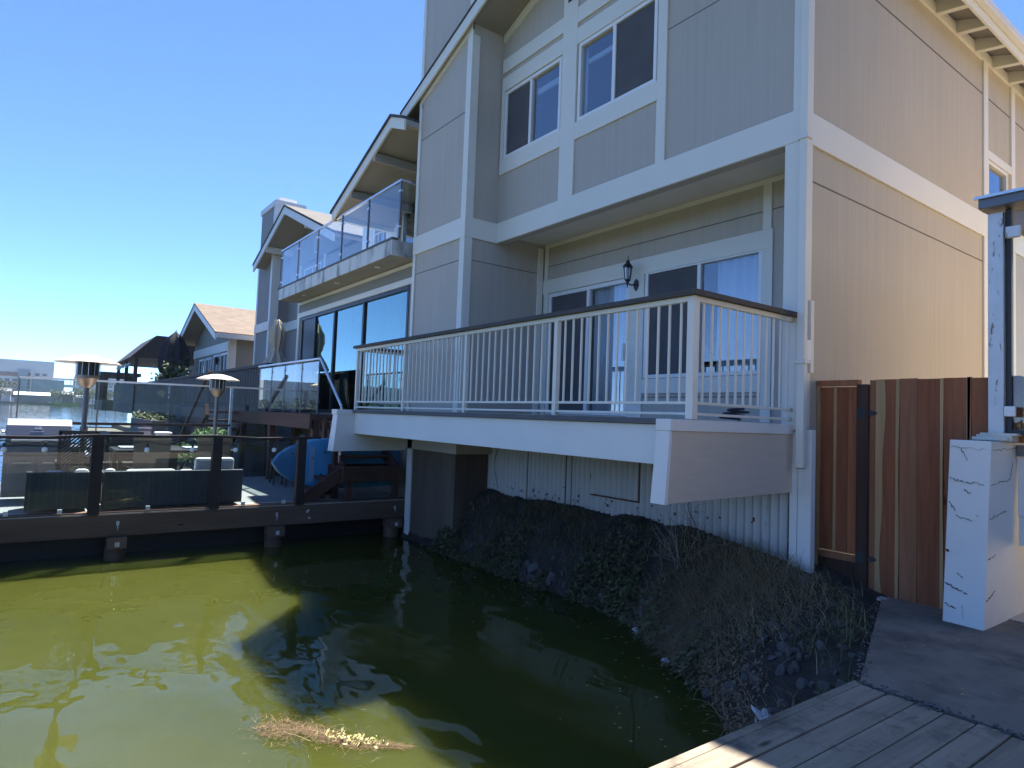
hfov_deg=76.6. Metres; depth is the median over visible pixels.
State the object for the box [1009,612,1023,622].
patio
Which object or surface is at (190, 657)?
water
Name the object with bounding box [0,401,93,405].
shore
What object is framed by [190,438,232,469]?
patio chair
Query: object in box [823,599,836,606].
rock
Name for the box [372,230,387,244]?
french door
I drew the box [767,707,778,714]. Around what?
rock
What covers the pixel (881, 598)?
mortar spill
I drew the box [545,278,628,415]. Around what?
sliding door
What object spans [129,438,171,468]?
patio chair
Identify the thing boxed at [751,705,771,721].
crumpled packet
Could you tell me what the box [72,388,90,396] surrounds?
tree
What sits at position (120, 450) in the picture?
patio table
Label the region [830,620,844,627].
rock
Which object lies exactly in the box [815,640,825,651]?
rock
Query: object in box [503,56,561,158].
window
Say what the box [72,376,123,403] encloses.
office building
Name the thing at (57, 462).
wicker chair
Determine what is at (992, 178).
side window
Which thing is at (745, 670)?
rock
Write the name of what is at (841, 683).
rock
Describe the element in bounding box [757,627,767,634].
rock
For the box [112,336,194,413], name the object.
house
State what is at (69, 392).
tree
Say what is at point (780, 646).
rock
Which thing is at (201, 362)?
window
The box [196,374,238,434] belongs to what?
patio heater
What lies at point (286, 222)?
house
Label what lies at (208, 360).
window
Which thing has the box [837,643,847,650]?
rock
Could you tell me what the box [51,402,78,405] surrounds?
lawn
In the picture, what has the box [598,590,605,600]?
rock
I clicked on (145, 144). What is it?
sky
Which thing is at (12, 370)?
office building
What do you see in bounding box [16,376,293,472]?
glass windscreen
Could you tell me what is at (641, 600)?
rock
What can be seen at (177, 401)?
deck railing
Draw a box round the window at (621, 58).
[577,0,658,120]
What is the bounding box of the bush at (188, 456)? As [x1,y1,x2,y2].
[176,442,197,468]
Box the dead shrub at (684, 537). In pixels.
[650,500,740,570]
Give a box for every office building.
[0,359,63,402]
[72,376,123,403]
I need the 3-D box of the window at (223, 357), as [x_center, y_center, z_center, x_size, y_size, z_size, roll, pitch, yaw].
[-11.569,-0.201,26.009,0.082,2.100,1.250,4,-4,-36]
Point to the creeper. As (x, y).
(686, 664)
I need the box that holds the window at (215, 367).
[213,354,218,370]
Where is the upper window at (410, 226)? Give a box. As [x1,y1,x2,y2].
[401,215,413,242]
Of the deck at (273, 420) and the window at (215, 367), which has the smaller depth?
the deck at (273, 420)
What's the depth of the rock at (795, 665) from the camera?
4.57 m
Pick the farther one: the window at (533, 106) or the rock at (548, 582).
the window at (533, 106)
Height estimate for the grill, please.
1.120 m
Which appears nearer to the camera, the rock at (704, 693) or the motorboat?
the rock at (704, 693)
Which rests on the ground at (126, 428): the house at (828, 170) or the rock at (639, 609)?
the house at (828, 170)
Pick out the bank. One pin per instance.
(809, 671)
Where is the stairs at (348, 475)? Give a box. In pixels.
[291,417,403,501]
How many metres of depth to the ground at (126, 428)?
18.01 m
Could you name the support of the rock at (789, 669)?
on the bank
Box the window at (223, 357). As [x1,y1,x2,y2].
[220,352,226,369]
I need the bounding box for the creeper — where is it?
[418,495,751,689]
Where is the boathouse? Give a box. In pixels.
[94,371,140,410]
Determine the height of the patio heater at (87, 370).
2.150 m
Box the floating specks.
[376,548,713,760]
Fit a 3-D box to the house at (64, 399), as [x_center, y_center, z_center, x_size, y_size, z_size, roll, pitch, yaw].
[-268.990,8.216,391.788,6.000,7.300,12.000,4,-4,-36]
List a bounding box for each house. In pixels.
[1,388,11,400]
[14,391,49,402]
[61,391,73,402]
[75,395,82,403]
[112,336,194,413]
[180,303,255,374]
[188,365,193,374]
[252,197,362,451]
[278,114,418,496]
[328,0,1023,573]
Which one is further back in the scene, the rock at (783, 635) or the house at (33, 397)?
the house at (33, 397)
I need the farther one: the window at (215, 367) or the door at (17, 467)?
the window at (215, 367)
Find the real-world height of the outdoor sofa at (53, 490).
0.520 m
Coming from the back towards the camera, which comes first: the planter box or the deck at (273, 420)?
the planter box
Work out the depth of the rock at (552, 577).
8.00 m
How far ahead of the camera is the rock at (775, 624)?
5.29 m
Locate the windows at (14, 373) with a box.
[0,371,46,388]
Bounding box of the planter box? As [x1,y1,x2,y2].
[130,417,180,445]
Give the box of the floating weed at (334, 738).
[232,698,414,765]
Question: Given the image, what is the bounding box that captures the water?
[0,403,729,767]
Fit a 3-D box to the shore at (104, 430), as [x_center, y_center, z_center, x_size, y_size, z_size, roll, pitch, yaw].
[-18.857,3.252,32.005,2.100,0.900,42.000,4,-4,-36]
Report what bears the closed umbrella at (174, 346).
on the deck railing at (177, 401)
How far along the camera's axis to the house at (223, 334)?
26.85 m
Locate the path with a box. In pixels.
[860,597,1023,740]
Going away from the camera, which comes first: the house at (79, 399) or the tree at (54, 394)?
the tree at (54, 394)
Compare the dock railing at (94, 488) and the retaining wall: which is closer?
the dock railing at (94, 488)
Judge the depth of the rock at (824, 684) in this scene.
4.25 m
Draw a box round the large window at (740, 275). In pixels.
[643,250,762,378]
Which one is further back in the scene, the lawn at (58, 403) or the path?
the lawn at (58, 403)
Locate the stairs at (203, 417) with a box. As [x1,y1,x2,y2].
[177,369,248,469]
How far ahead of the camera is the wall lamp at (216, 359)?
26.41 m
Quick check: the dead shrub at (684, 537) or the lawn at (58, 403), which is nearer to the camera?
the dead shrub at (684, 537)
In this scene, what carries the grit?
on the path
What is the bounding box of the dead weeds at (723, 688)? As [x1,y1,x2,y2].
[644,551,791,733]
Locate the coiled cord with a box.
[719,408,749,420]
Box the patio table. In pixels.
[109,446,235,470]
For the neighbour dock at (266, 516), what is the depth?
9.51 m
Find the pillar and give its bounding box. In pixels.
[943,434,1023,630]
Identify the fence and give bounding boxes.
[815,380,869,587]
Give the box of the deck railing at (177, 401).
[133,357,342,461]
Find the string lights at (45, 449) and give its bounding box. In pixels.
[0,440,298,451]
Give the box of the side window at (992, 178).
[988,160,1007,193]
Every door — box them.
[5,456,35,491]
[38,456,65,471]
[296,285,409,412]
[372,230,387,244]
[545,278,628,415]
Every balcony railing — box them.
[280,179,415,286]
[353,288,796,420]
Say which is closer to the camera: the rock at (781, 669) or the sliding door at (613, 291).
the rock at (781, 669)
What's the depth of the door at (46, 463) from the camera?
9.49 m
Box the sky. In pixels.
[0,0,1023,390]
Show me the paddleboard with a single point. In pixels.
(318, 457)
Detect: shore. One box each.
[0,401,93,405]
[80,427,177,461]
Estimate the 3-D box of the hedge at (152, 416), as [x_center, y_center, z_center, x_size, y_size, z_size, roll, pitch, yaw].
[-13.939,1.207,25.131,0.924,0.397,5.910,4,-4,-36]
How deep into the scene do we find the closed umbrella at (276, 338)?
16.67 m
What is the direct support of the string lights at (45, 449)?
hanging from the dock railing at (94, 488)
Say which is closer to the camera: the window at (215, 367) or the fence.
the fence
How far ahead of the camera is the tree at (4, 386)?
361.25 m
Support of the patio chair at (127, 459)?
on the neighbour dock at (266, 516)
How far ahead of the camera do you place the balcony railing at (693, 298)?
6.23 m
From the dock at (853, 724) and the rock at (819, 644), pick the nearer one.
the dock at (853, 724)
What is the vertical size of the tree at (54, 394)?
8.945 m
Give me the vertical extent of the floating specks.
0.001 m
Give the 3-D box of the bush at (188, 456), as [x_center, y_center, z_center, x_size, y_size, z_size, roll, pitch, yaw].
[-6.929,1.616,13.863,0.793,0.748,1.183,4,-4,-36]
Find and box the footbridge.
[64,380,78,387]
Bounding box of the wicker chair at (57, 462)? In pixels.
[54,430,99,469]
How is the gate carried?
attached to the pillar
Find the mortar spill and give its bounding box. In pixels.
[876,596,890,600]
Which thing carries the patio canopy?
on the pillar
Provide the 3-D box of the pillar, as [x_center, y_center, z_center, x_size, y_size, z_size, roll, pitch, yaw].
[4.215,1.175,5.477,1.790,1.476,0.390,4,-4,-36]
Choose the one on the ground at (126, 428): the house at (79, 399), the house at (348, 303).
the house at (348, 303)
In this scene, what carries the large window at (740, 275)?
in the house at (828, 170)
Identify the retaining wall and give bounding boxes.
[180,431,264,476]
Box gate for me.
[855,376,1023,608]
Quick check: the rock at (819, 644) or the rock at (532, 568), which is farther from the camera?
the rock at (532, 568)
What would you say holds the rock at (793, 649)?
on the bank
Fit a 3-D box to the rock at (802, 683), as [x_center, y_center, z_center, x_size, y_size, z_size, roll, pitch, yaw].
[1.982,2.051,4.413,0.080,0.091,0.063,14,-32,49]
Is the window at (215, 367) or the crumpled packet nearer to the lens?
the crumpled packet
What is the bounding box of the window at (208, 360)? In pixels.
[205,357,211,372]
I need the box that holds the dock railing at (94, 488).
[0,434,320,516]
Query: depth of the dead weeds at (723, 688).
4.98 m
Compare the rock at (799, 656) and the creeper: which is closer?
the rock at (799, 656)
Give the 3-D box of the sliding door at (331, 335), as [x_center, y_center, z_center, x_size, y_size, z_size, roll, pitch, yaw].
[-3.696,-0.565,14.380,0.082,2.420,5.980,4,-4,-36]
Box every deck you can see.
[232,410,332,478]
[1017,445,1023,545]
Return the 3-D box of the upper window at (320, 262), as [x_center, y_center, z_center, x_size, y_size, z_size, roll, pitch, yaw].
[-6.296,-3.239,21.684,0.842,1.560,1.860,4,-4,-36]
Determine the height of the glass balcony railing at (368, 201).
1.055 m
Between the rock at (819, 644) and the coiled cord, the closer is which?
the rock at (819, 644)
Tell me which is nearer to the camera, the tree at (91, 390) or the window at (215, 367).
the window at (215, 367)
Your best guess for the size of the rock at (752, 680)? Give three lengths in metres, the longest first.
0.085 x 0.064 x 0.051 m
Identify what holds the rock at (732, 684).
on the bank
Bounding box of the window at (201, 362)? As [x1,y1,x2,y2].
[198,359,204,373]
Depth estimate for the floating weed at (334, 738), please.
4.16 m
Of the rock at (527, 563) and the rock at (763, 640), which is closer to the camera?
the rock at (763, 640)
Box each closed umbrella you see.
[158,330,189,374]
[263,316,288,409]
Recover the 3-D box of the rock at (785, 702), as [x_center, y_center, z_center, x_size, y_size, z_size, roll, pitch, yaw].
[1.804,2.149,4.309,0.088,0.071,0.107,34,25,-2]
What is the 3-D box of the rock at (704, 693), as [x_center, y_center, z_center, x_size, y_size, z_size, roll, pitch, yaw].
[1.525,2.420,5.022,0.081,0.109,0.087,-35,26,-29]
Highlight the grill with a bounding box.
[0,418,90,497]
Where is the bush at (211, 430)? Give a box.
[192,426,231,441]
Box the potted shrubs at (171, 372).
[148,356,199,381]
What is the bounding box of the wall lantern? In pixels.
[623,256,638,290]
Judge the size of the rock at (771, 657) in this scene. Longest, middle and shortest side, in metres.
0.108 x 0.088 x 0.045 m
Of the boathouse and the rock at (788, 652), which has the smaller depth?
the rock at (788, 652)
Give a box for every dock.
[0,476,404,561]
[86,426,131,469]
[650,680,1023,767]
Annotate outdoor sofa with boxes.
[23,469,89,510]
[100,457,242,507]
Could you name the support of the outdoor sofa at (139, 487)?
on the neighbour dock at (266, 516)
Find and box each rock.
[525,560,530,567]
[528,562,537,572]
[546,577,551,585]
[548,572,555,580]
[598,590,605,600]
[637,605,645,613]
[639,597,646,604]
[702,688,712,698]
[721,680,736,696]
[742,667,752,674]
[750,676,759,684]
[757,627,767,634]
[757,634,767,644]
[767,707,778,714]
[768,620,781,630]
[768,655,777,660]
[775,664,786,675]
[777,641,788,652]
[777,698,789,709]
[779,631,788,639]
[785,645,791,657]
[787,665,794,675]
[791,647,798,652]
[791,660,799,671]
[796,651,801,660]
[796,677,808,689]
[808,681,815,687]
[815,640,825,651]
[817,681,832,691]
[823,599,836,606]
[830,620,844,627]
[835,679,845,687]
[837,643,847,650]
[848,652,857,658]
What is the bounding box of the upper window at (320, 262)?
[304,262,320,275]
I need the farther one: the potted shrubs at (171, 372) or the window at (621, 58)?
the potted shrubs at (171, 372)
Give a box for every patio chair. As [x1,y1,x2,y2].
[110,431,143,467]
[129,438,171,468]
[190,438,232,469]
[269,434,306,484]
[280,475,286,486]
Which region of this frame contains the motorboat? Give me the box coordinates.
[70,450,90,471]
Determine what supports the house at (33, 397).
on the shore at (39, 403)
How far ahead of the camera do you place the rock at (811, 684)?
4.33 m
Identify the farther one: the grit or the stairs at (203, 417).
the stairs at (203, 417)
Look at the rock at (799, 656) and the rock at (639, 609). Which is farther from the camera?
the rock at (639, 609)
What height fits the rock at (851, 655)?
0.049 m
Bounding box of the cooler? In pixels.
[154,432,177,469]
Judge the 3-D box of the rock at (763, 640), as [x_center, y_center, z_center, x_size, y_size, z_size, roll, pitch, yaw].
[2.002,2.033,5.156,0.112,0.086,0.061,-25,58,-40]
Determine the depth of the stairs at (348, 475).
10.94 m
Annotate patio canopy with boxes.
[974,187,1023,435]
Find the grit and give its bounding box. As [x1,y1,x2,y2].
[853,599,1023,738]
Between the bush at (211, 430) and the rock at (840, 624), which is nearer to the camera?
the rock at (840, 624)
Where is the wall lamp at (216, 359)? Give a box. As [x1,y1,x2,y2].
[214,357,218,364]
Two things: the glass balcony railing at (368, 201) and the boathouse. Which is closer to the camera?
the glass balcony railing at (368, 201)
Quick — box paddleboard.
[271,438,398,487]
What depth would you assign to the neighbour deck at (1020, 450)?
5.17 m
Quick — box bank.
[401,488,886,731]
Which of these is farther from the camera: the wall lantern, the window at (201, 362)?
the window at (201, 362)
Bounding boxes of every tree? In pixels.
[0,379,17,400]
[48,389,60,399]
[57,389,78,402]
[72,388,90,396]
[80,388,95,403]
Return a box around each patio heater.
[54,355,121,468]
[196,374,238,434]
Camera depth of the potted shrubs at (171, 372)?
27.12 m
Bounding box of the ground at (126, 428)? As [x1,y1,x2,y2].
[111,425,789,541]
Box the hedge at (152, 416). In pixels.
[131,409,177,420]

